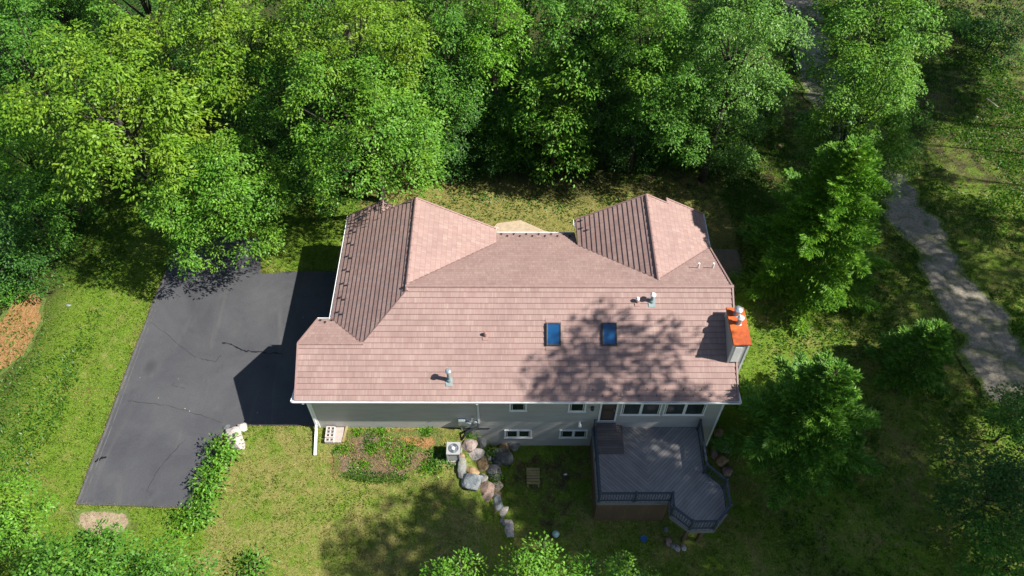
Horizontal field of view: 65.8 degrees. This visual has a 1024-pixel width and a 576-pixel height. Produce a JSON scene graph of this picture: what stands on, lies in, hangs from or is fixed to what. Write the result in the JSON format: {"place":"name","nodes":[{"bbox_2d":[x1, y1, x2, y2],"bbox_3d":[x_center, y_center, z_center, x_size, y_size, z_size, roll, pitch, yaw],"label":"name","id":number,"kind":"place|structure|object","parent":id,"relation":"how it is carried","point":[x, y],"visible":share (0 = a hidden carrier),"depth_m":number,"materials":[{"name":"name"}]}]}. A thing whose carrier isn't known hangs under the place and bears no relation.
{"place":"outdoors","nodes":[
{"label":"outdoors","id":0,"kind":"place"},
{"bbox_2d":[75,234,336,507],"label":"driveway","id":1,"kind":"structure","parent":0,"point":[251,307],"depth_m":37.36,"materials":[{"name":"asphalt"}]},
{"bbox_2d":[76,293,161,503],"bbox_3d":[-18.102,4.690,36.816,0.298,0.001,11.190,1,52,1],"label":"edge patch","id":2,"kind":"object","parent":1,"relation":"on","point":[85,482],"visible":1,"depth_m":36.35,"materials":[{"name":"asphalt"}]},
{"bbox_2d":[0,0,1023,575],"bbox_3d":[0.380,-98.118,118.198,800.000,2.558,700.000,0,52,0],"label":"ground","id":3,"kind":"structure","parent":0,"point":[388,550],"depth_m":35.98,"materials":[{"name":"plant"}]},
{"bbox_2d":[0,268,36,311],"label":"shrub","id":4,"kind":"object","parent":3,"relation":"on","point":[11,295],"visible":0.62,"depth_m":39.63,"materials":[{"name":"green plant"}]},
{"bbox_2d":[0,288,45,374],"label":"mulch bed","id":5,"kind":"object","parent":3,"relation":"on","point":[35,316],"visible":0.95,"depth_m":39.01,"materials":[{"name":"brown wood"}]},
{"bbox_2d":[0,467,59,572],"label":"broadleaf tree","id":6,"kind":"object","parent":3,"relation":"on","point":[9,521],"visible":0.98,"depth_m":29.77,"materials":[{"name":"green plant"}]},
{"bbox_2d":[0,212,69,299],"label":"broadleaf tree","id":7,"kind":"object","parent":3,"relation":"on","point":[19,261],"visible":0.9,"depth_m":38.46,"materials":[{"name":"green plant"}]},
{"bbox_2d":[0,159,83,257],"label":"broadleaf tree","id":8,"kind":"object","parent":3,"relation":"on","point":[24,204],"visible":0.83,"depth_m":38.90,"materials":[{"name":"green plant"}]},
{"bbox_2d":[0,91,87,213],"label":"broadleaf tree","id":9,"kind":"object","parent":3,"relation":"on","point":[12,142],"visible":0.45,"depth_m":39.25,"materials":[{"name":"green plant"}]},
{"bbox_2d":[0,0,105,185],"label":"broadleaf tree","id":10,"kind":"object","parent":3,"relation":"on","point":[23,37],"visible":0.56,"depth_m":37.99,"materials":[{"name":"green plant"}]},
{"bbox_2d":[2,0,118,107],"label":"broadleaf tree","id":11,"kind":"object","parent":3,"relation":"on","point":[73,9],"visible":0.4,"depth_m":43.67,"materials":[{"name":"green plant"}]},
{"bbox_2d":[24,144,104,223],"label":"broadleaf tree","id":12,"kind":"object","parent":3,"relation":"on","point":[84,205],"visible":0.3,"depth_m":42.08,"materials":[{"name":"green plant"}]},
{"bbox_2d":[28,0,122,64],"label":"broadleaf tree","id":13,"kind":"object","parent":3,"relation":"on","point":[95,25],"visible":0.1,"depth_m":48.09,"materials":[{"name":"green plant"}]},
{"bbox_2d":[10,518,165,575],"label":"broadleaf tree","id":14,"kind":"object","parent":3,"relation":"on","point":[51,554],"visible":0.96,"depth_m":26.27,"materials":[{"name":"green plant"}]},
{"bbox_2d":[70,508,131,536],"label":"bare earth","id":15,"kind":"structure","parent":3,"relation":"on","point":[88,521],"depth_m":33.01,"materials":[{"name":"soil"}]},
{"bbox_2d":[0,12,229,245],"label":"broadleaf tree","id":16,"kind":"object","parent":3,"relation":"on","point":[91,135],"visible":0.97,"depth_m":33.51,"materials":[{"name":"green plant"}]},
{"bbox_2d":[88,4,179,94],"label":"broadleaf tree","id":17,"kind":"object","parent":3,"relation":"on","point":[114,13],"visible":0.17,"depth_m":46.28,"materials":[{"name":"green plant"}]},
{"bbox_2d":[84,42,186,111],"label":"sapling","id":18,"kind":"object","parent":3,"relation":"on","point":[112,103],"visible":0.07,"depth_m":46.31,"materials":[{"name":"green plant"}]},
{"bbox_2d":[86,0,202,113],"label":"broadleaf tree","id":19,"kind":"object","parent":3,"relation":"on","point":[147,8],"visible":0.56,"depth_m":41.98,"materials":[{"name":"green plant"}]},
{"bbox_2d":[114,111,202,208],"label":"broadleaf tree","id":20,"kind":"object","parent":3,"relation":"on","point":[142,179],"visible":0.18,"depth_m":40.31,"materials":[{"name":"green plant"}]},
{"bbox_2d":[113,531,221,575],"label":"broadleaf tree","id":21,"kind":"object","parent":3,"relation":"on","point":[156,562],"visible":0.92,"depth_m":27.34,"materials":[{"name":"green plant"}]},
{"bbox_2d":[140,0,205,40],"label":"sapling","id":22,"kind":"object","parent":3,"relation":"on","point":[154,8],"visible":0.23,"depth_m":50.39,"materials":[{"name":"green plant"}]},
{"bbox_2d":[159,500,200,539],"bbox_3d":[-13.728,9.607,32.926,1.810,0.832,1.837,0,52,0],"label":"shrub","id":23,"kind":"object","parent":3,"relation":"on","point":[178,517],"visible":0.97,"depth_m":32.78,"materials":[{"name":"green plant"}]},
{"bbox_2d":[155,29,241,115],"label":"sapling","id":24,"kind":"object","parent":3,"relation":"on","point":[187,64],"visible":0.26,"depth_m":45.25,"materials":[{"name":"green plant"}]},
{"bbox_2d":[180,497,220,536],"bbox_3d":[-12.996,9.494,32.961,1.764,0.911,1.568,-21,55,-16],"label":"shrub","id":25,"kind":"object","parent":3,"relation":"on","point":[191,513],"visible":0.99,"depth_m":32.73,"materials":[{"name":"green plant"}]},
{"bbox_2d":[184,484,224,524],"bbox_3d":[-12.984,8.969,33.426,1.870,0.825,1.921,33,59,23],"label":"shrub","id":26,"kind":"object","parent":3,"relation":"on","point":[206,502],"visible":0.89,"depth_m":33.26,"materials":[{"name":"green plant"}]},
{"bbox_2d":[73,252,337,510],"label":"edge grass","id":27,"kind":"structure","parent":3,"relation":"on","point":[91,458],"depth_m":35.93,"materials":[{"name":"plant"}]},
{"bbox_2d":[188,464,231,503],"bbox_3d":[-12.895,8.318,33.757,1.884,1.095,1.874,0,52,0],"label":"shrub","id":28,"kind":"object","parent":3,"relation":"on","point":[210,483],"visible":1,"depth_m":33.54,"materials":[{"name":"green plant"}]},
{"bbox_2d":[139,0,289,189],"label":"broadleaf tree","id":29,"kind":"object","parent":3,"relation":"on","point":[216,37],"visible":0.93,"depth_m":35.78,"materials":[{"name":"green plant"}]},
{"bbox_2d":[137,128,303,281],"bbox_3d":[-13.917,-4.278,38.724,7.673,8.803,7.890,0,52,0],"label":"broadleaf tree","id":30,"kind":"object","parent":3,"relation":"on","point":[222,180],"visible":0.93,"depth_m":36.55,"materials":[{"name":"green plant"}]},
{"bbox_2d":[198,430,249,469],"bbox_3d":[-12.697,7.052,34.619,2.148,1.283,2.052,0,52,0],"label":"shrub","id":31,"kind":"object","parent":3,"relation":"on","point":[221,450],"visible":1,"depth_m":34.36,"materials":[{"name":"green plant"}]},
{"bbox_2d":[225,428,244,449],"bbox_3d":[-12.348,6.717,35.155,0.793,0.613,1.373,-19,54,-14],"label":"boulder","id":32,"kind":"object","parent":3,"relation":"on","point":[231,432],"visible":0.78,"depth_m":34.94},
{"bbox_2d":[208,94,289,179],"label":"broadleaf tree","id":33,"kind":"object","parent":3,"relation":"on","point":[272,138],"visible":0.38,"depth_m":43.07,"materials":[{"name":"green plant"}]},
{"bbox_2d":[227,543,279,575],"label":"shrub","id":34,"kind":"object","parent":3,"relation":"on","point":[259,566],"visible":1,"depth_m":31.35,"materials":[{"name":"green plant"}]},
{"bbox_2d":[198,6,338,184],"bbox_3d":[-11.927,-8.893,40.892,5.743,10.938,6.683,15,54,12],"label":"broadleaf tree","id":35,"kind":"object","parent":3,"relation":"on","point":[270,84],"visible":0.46,"depth_m":38.05,"materials":[{"name":"green plant"}]},
{"bbox_2d":[225,44,332,134],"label":"sapling","id":36,"kind":"object","parent":3,"relation":"on","point":[306,108],"visible":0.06,"depth_m":44.88,"materials":[{"name":"green plant"}]},
{"bbox_2d":[249,0,354,110],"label":"broadleaf tree","id":37,"kind":"object","parent":3,"relation":"on","point":[309,4],"visible":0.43,"depth_m":42.03,"materials":[{"name":"green plant"}]},
{"bbox_2d":[265,113,355,224],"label":"broadleaf tree","id":38,"kind":"object","parent":3,"relation":"on","point":[279,151],"visible":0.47,"depth_m":40.78,"materials":[{"name":"green plant"}]},
{"bbox_2d":[267,0,441,200],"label":"broadleaf tree","id":39,"kind":"object","parent":3,"relation":"on","point":[367,15],"visible":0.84,"depth_m":34.42,"materials":[{"name":"green plant"}]},
{"bbox_2d":[269,44,451,215],"bbox_3d":[-6.723,-5.883,37.640,7.515,12.484,7.573,-33,59,-23],"label":"broadleaf tree","id":40,"kind":"object","parent":3,"relation":"on","point":[369,142],"visible":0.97,"depth_m":34.76,"materials":[{"name":"green plant"}]},
{"bbox_2d":[333,430,444,481],"bbox_3d":[-5.431,7.351,34.781,5.005,0.001,2.489,0,52,0],"label":"flower bed","id":41,"kind":"object","parent":3,"relation":"on","point":[343,469],"visible":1,"depth_m":34.68,"materials":[{"name":"plant"}]},
{"bbox_2d":[332,428,437,484],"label":"bed weeds","id":42,"kind":"object","parent":41,"relation":"on","point":[366,441],"visible":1,"depth_m":34.21,"materials":[{"name":"green plant"}]},
{"bbox_2d":[329,428,445,476],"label":"dead stalks","id":43,"kind":"object","parent":41,"relation":"on","point":[385,454],"visible":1,"depth_m":34.81,"materials":[{"name":"plant"}]},
{"bbox_2d":[332,426,445,479],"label":"bed greens","id":44,"kind":"object","parent":41,"relation":"on","point":[381,429],"visible":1,"depth_m":34.85,"materials":[{"name":"green plant"}]},
{"bbox_2d":[392,432,439,453],"bbox_3d":[-4.296,6.899,35.120,2.182,0.001,1.078,0,52,0],"label":"straw patch","id":45,"kind":"object","parent":41,"relation":"on","point":[414,437],"visible":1,"depth_m":35.20,"materials":[{"name":"beige plant"}]},
{"bbox_2d":[339,0,474,96],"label":"broadleaf tree","id":46,"kind":"object","parent":3,"relation":"on","point":[427,2],"visible":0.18,"depth_m":41.66,"materials":[{"name":"green plant"}]},
{"bbox_2d":[379,41,468,183],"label":"broadleaf tree","id":47,"kind":"object","parent":3,"relation":"on","point":[433,106],"visible":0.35,"depth_m":40.07,"materials":[{"name":"green plant"}]},
{"bbox_2d":[378,0,503,176],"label":"broadleaf tree","id":48,"kind":"object","parent":3,"relation":"on","point":[444,18],"visible":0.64,"depth_m":37.67,"materials":[{"name":"green plant"}]},
{"bbox_2d":[412,547,487,575],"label":"broadleaf tree","id":49,"kind":"object","parent":3,"relation":"on","point":[445,564],"visible":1,"depth_m":22.92,"materials":[{"name":"green plant"}]},
{"bbox_2d":[446,442,461,462],"bbox_3d":[-2.543,7.181,34.549,0.680,0.825,0.700,0,52,0],"label":"air conditioner","id":50,"kind":"object","parent":3,"relation":"on","point":[453,450],"visible":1,"depth_m":34.31,"materials":[{"name":"beige metal"}]},
{"bbox_2d":[422,144,487,183],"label":"shrub","id":51,"kind":"object","parent":3,"relation":"on","point":[461,169],"visible":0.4,"depth_m":44.78,"materials":[{"name":"green plant"}]},
{"bbox_2d":[411,61,517,178],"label":"broadleaf tree","id":52,"kind":"object","parent":3,"relation":"on","point":[490,165],"visible":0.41,"depth_m":42.62,"materials":[{"name":"green plant"}]},
{"bbox_2d":[461,473,482,490],"bbox_3d":[-1.713,8.307,33.962,0.946,0.695,0.872,0,52,0],"label":"boulder","id":53,"kind":"object","parent":3,"relation":"on","point":[471,481],"visible":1,"depth_m":33.72,"materials":[{"name":"stone"}]},
{"bbox_2d":[454,43,527,140],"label":"broadleaf tree","id":54,"kind":"object","parent":3,"relation":"on","point":[512,85],"visible":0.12,"depth_m":44.73,"materials":[{"name":"green plant"}]},
{"bbox_2d":[452,0,534,145],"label":"broadleaf tree","id":55,"kind":"object","parent":3,"relation":"on","point":[496,17],"visible":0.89,"depth_m":38.14,"materials":[{"name":"green plant"}]},
{"bbox_2d":[463,81,530,172],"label":"broadleaf tree","id":56,"kind":"object","parent":3,"relation":"on","point":[494,142],"visible":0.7,"depth_m":43.48,"materials":[{"name":"green plant"}]},
{"bbox_2d":[492,447,513,464],"bbox_3d":[-0.422,7.812,36.597,0.735,0.628,1.060,-34,59,-24],"label":"boulder","id":57,"kind":"object","parent":3,"relation":"on","point":[503,456],"visible":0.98,"depth_m":36.36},
{"bbox_2d":[479,21,542,113],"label":"broadleaf tree","id":58,"kind":"object","parent":3,"relation":"on","point":[523,62],"visible":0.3,"depth_m":44.13,"materials":[{"name":"green plant"}]},
{"bbox_2d":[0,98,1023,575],"bbox_3d":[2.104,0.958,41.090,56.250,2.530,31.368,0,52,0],"label":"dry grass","id":59,"kind":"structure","parent":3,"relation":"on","point":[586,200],"depth_m":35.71,"materials":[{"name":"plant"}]},
{"bbox_2d":[0,0,1023,575],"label":"ground plants","id":60,"kind":"object","parent":3,"relation":"on","point":[958,94],"visible":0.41,"depth_m":44.01,"materials":[{"name":"green plant"}]},
{"bbox_2d":[485,133,540,172],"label":"shrub","id":61,"kind":"object","parent":3,"relation":"on","point":[530,166],"visible":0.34,"depth_m":45.29,"materials":[{"name":"green plant"}]},
{"bbox_2d":[290,193,751,455],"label":"house","id":62,"kind":"structure","parent":3,"relation":"on","point":[627,313],"depth_m":33.86,"materials":[{"name":"tile"}]},
{"bbox_2d":[504,430,531,438],"bbox_3d":[0.278,6.662,36.061,1.314,0.762,0.070,0,52,0],"label":"window","id":63,"kind":"structure","parent":62,"relation":"in","point":[508,434],"depth_m":36.09,"materials":[{"name":"white plastic"}]},
{"bbox_2d":[558,430,587,438],"bbox_3d":[2.799,6.660,36.048,1.345,0.761,0.070,0,52,0],"label":"window","id":64,"kind":"structure","parent":62,"relation":"in","point":[563,434],"depth_m":36.08,"materials":[{"name":"white plastic"}]},
{"bbox_2d":[597,404,618,420],"bbox_3d":[4.190,5.321,34.295,0.797,1.893,0.100,0,52,0],"label":"door","id":65,"kind":"structure","parent":62,"relation":"in","point":[607,412],"depth_m":34.41,"materials":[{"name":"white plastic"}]},
{"bbox_2d":[619,404,662,415],"bbox_3d":[5.590,5.151,34.095,1.794,1.387,0.070,0,52,0],"label":"window","id":66,"kind":"structure","parent":62,"relation":"in","point":[626,409],"depth_m":34.24,"materials":[{"name":"glass"}]},
{"bbox_2d":[661,404,707,415],"bbox_3d":[7.481,5.152,34.088,1.875,1.378,0.070,0,52,0],"label":"window","id":67,"kind":"structure","parent":62,"relation":"in","point":[669,409],"depth_m":34.24,"materials":[{"name":"glass"}]},
{"bbox_2d":[494,220,547,232],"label":"back walk","id":68,"kind":"structure","parent":3,"relation":"on","point":[517,226],"depth_m":43.02,"materials":[{"name":"concrete"}]},
{"bbox_2d":[470,0,572,110],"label":"broadleaf tree","id":69,"kind":"object","parent":3,"relation":"on","point":[523,3],"visible":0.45,"depth_m":42.18,"materials":[{"name":"green plant"}]},
{"bbox_2d":[491,530,595,575],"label":"broadleaf tree","id":70,"kind":"object","parent":3,"relation":"on","point":[533,569],"visible":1,"depth_m":22.15,"materials":[{"name":"green plant"}]},
{"bbox_2d":[495,39,609,187],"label":"broadleaf tree","id":71,"kind":"object","parent":3,"relation":"on","point":[545,86],"visible":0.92,"depth_m":41.04,"materials":[{"name":"green plant"}]},
{"bbox_2d":[539,91,613,172],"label":"broadleaf tree","id":72,"kind":"object","parent":3,"relation":"on","point":[590,138],"visible":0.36,"depth_m":44.05,"materials":[{"name":"green plant"}]},
{"bbox_2d":[521,0,638,146],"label":"broadleaf tree","id":73,"kind":"object","parent":3,"relation":"on","point":[556,11],"visible":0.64,"depth_m":38.98,"materials":[{"name":"green plant"}]},
{"bbox_2d":[554,19,650,164],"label":"broadleaf tree","id":74,"kind":"object","parent":3,"relation":"on","point":[600,115],"visible":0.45,"depth_m":40.62,"materials":[{"name":"green plant"}]},
{"bbox_2d":[565,549,659,575],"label":"broadleaf tree","id":75,"kind":"object","parent":3,"relation":"on","point":[615,572],"visible":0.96,"depth_m":22.83,"materials":[{"name":"green plant"}]},
{"bbox_2d":[583,93,659,173],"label":"broadleaf tree","id":76,"kind":"object","parent":3,"relation":"on","point":[622,156],"visible":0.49,"depth_m":43.67,"materials":[{"name":"green plant"}]},
{"bbox_2d":[589,0,720,173],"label":"broadleaf tree","id":77,"kind":"object","parent":3,"relation":"on","point":[668,10],"visible":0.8,"depth_m":37.71,"materials":[{"name":"green plant"}]},
{"bbox_2d":[590,419,731,541],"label":"deck","id":78,"kind":"structure","parent":3,"relation":"on","point":[650,473],"depth_m":34.17,"materials":[{"name":"wood"}]},
{"bbox_2d":[636,138,688,170],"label":"shrub","id":79,"kind":"object","parent":3,"relation":"on","point":[670,157],"visible":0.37,"depth_m":45.75,"materials":[{"name":"green plant"}]},
{"bbox_2d":[636,91,701,161],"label":"broadleaf tree","id":80,"kind":"object","parent":3,"relation":"on","point":[660,153],"visible":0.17,"depth_m":44.44,"materials":[{"name":"green plant"}]},
{"bbox_2d":[603,10,735,169],"bbox_3d":[7.910,-8.946,40.930,5.853,11.079,5.761,29,58,21],"label":"broadleaf tree","id":81,"kind":"object","parent":3,"relation":"on","point":[668,119],"visible":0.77,"depth_m":39.08,"materials":[{"name":"green plant"}]},
{"bbox_2d":[673,42,741,133],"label":"broadleaf tree","id":82,"kind":"object","parent":3,"relation":"on","point":[710,65],"visible":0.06,"depth_m":44.38,"materials":[{"name":"green plant"}]},
{"bbox_2d":[671,99,744,171],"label":"broadleaf tree","id":83,"kind":"object","parent":3,"relation":"on","point":[719,135],"visible":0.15,"depth_m":44.49,"materials":[{"name":"green plant"}]},
{"bbox_2d":[683,63,768,181],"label":"broadleaf tree","id":84,"kind":"object","parent":3,"relation":"on","point":[735,117],"visible":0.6,"depth_m":42.41,"materials":[{"name":"green plant"}]},
{"bbox_2d":[694,0,773,100],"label":"broadleaf tree","id":85,"kind":"object","parent":3,"relation":"on","point":[745,5],"visible":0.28,"depth_m":41.85,"materials":[{"name":"green plant"}]},
{"bbox_2d":[658,0,816,182],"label":"broadleaf tree","id":86,"kind":"object","parent":3,"relation":"on","point":[728,21],"visible":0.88,"depth_m":37.34,"materials":[{"name":"green plant"}]},
{"bbox_2d":[718,141,761,171],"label":"shrub","id":87,"kind":"object","parent":3,"relation":"on","point":[753,155],"visible":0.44,"depth_m":45.69,"materials":[{"name":"green plant"}]},
{"bbox_2d":[743,77,796,132],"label":"broadleaf tree","id":88,"kind":"object","parent":3,"relation":"on","point":[779,111],"visible":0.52,"depth_m":46.50,"materials":[{"name":"green plant"}]},
{"bbox_2d":[710,350,884,512],"bbox_3d":[12.412,4.950,32.870,7.281,6.567,6.916,0,52,0],"label":"spruce tree","id":89,"kind":"object","parent":3,"relation":"on","point":[812,416],"visible":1,"depth_m":32.53,"materials":[{"name":"green plant"}]},
{"bbox_2d":[726,134,894,335],"bbox_3d":[14.851,-3.347,37.237,8.417,9.684,7.064,35,60,24],"label":"spruce tree","id":90,"kind":"object","parent":3,"relation":"on","point":[834,198],"visible":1,"depth_m":36.81,"materials":[{"name":"green plant"}]},
{"bbox_2d":[790,107,832,134],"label":"shrub","id":91,"kind":"object","parent":3,"relation":"on","point":[797,114],"visible":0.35,"depth_m":47.88,"materials":[{"name":"green plant"}]},
{"bbox_2d":[787,90,859,177],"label":"broadleaf tree","id":92,"kind":"object","parent":3,"relation":"on","point":[819,141],"visible":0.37,"depth_m":40.43,"materials":[{"name":"green plant"}]},
{"bbox_2d":[790,40,933,190],"bbox_3d":[17.262,-7.538,39.892,6.110,10.940,5.557,0,52,0],"label":"broadleaf tree","id":93,"kind":"object","parent":3,"relation":"on","point":[871,65],"visible":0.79,"depth_m":37.42,"materials":[{"name":"green plant"}]},
{"bbox_2d":[794,0,953,137],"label":"broadleaf tree","id":94,"kind":"object","parent":3,"relation":"on","point":[895,35],"visible":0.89,"depth_m":38.56,"materials":[{"name":"green plant"}]},
{"bbox_2d":[833,96,926,204],"bbox_3d":[18.138,-5.962,40.586,4.930,7.894,4.417,0,52,0],"label":"broadleaf tree","id":95,"kind":"object","parent":3,"relation":"on","point":[898,150],"visible":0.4,"depth_m":38.49,"materials":[{"name":"green plant"}]},
{"bbox_2d":[828,0,933,52],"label":"broadleaf tree","id":96,"kind":"object","parent":3,"relation":"on","point":[861,33],"visible":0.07,"depth_m":49.58,"materials":[{"name":"green plant"}]},
{"bbox_2d":[842,0,972,101],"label":"broadleaf tree","id":97,"kind":"object","parent":3,"relation":"on","point":[953,22],"visible":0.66,"depth_m":42.33,"materials":[{"name":"green plant"}]},
{"bbox_2d":[862,317,955,399],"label":"spruce tree","id":98,"kind":"object","parent":3,"relation":"on","point":[910,353],"visible":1,"depth_m":35.68,"materials":[{"name":"green plant"}]},
{"bbox_2d":[879,144,1023,430],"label":"verge weeds","id":99,"kind":"object","parent":3,"relation":"on","point":[959,340],"visible":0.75,"depth_m":40.61,"materials":[{"name":"green plant"}]},
{"bbox_2d":[925,436,1023,557],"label":"broadleaf tree","id":100,"kind":"object","parent":3,"relation":"on","point":[999,474],"visible":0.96,"depth_m":30.53,"materials":[{"name":"green plant"}]},
{"bbox_2d":[952,18,1004,46],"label":"shrub","id":101,"kind":"object","parent":3,"relation":"on","point":[977,37],"visible":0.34,"depth_m":53.04,"materials":[{"name":"green plant"}]},
{"bbox_2d":[950,501,1023,575],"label":"broadleaf tree","id":102,"kind":"object","parent":3,"relation":"on","point":[979,558],"visible":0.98,"depth_m":29.44,"materials":[{"name":"green plant"}]},
{"bbox_2d":[954,0,1023,69],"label":"broadleaf tree","id":103,"kind":"object","parent":3,"relation":"on","point":[1000,25],"visible":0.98,"depth_m":50.45,"materials":[{"name":"green plant"}]},
{"bbox_2d":[968,380,1023,446],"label":"broadleaf tree","id":104,"kind":"object","parent":3,"relation":"on","point":[1018,409],"visible":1,"depth_m":33.10,"materials":[{"name":"green plant"}]},
{"bbox_2d":[712,249,743,287],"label":"side patio","id":105,"kind":"structure","parent":0,"point":[728,259],"depth_m":41.57,"materials":[{"name":"grey concrete"}]},
{"bbox_2d":[779,0,896,143],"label":"dirt track","id":106,"kind":"structure","parent":0,"point":[809,96],"depth_m":52.59,"materials":[{"name":"gravel"}]},
{"bbox_2d":[878,152,1023,421],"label":"gravel path","id":107,"kind":"structure","parent":0,"point":[993,353],"depth_m":39.90,"materials":[{"name":"gravel"}]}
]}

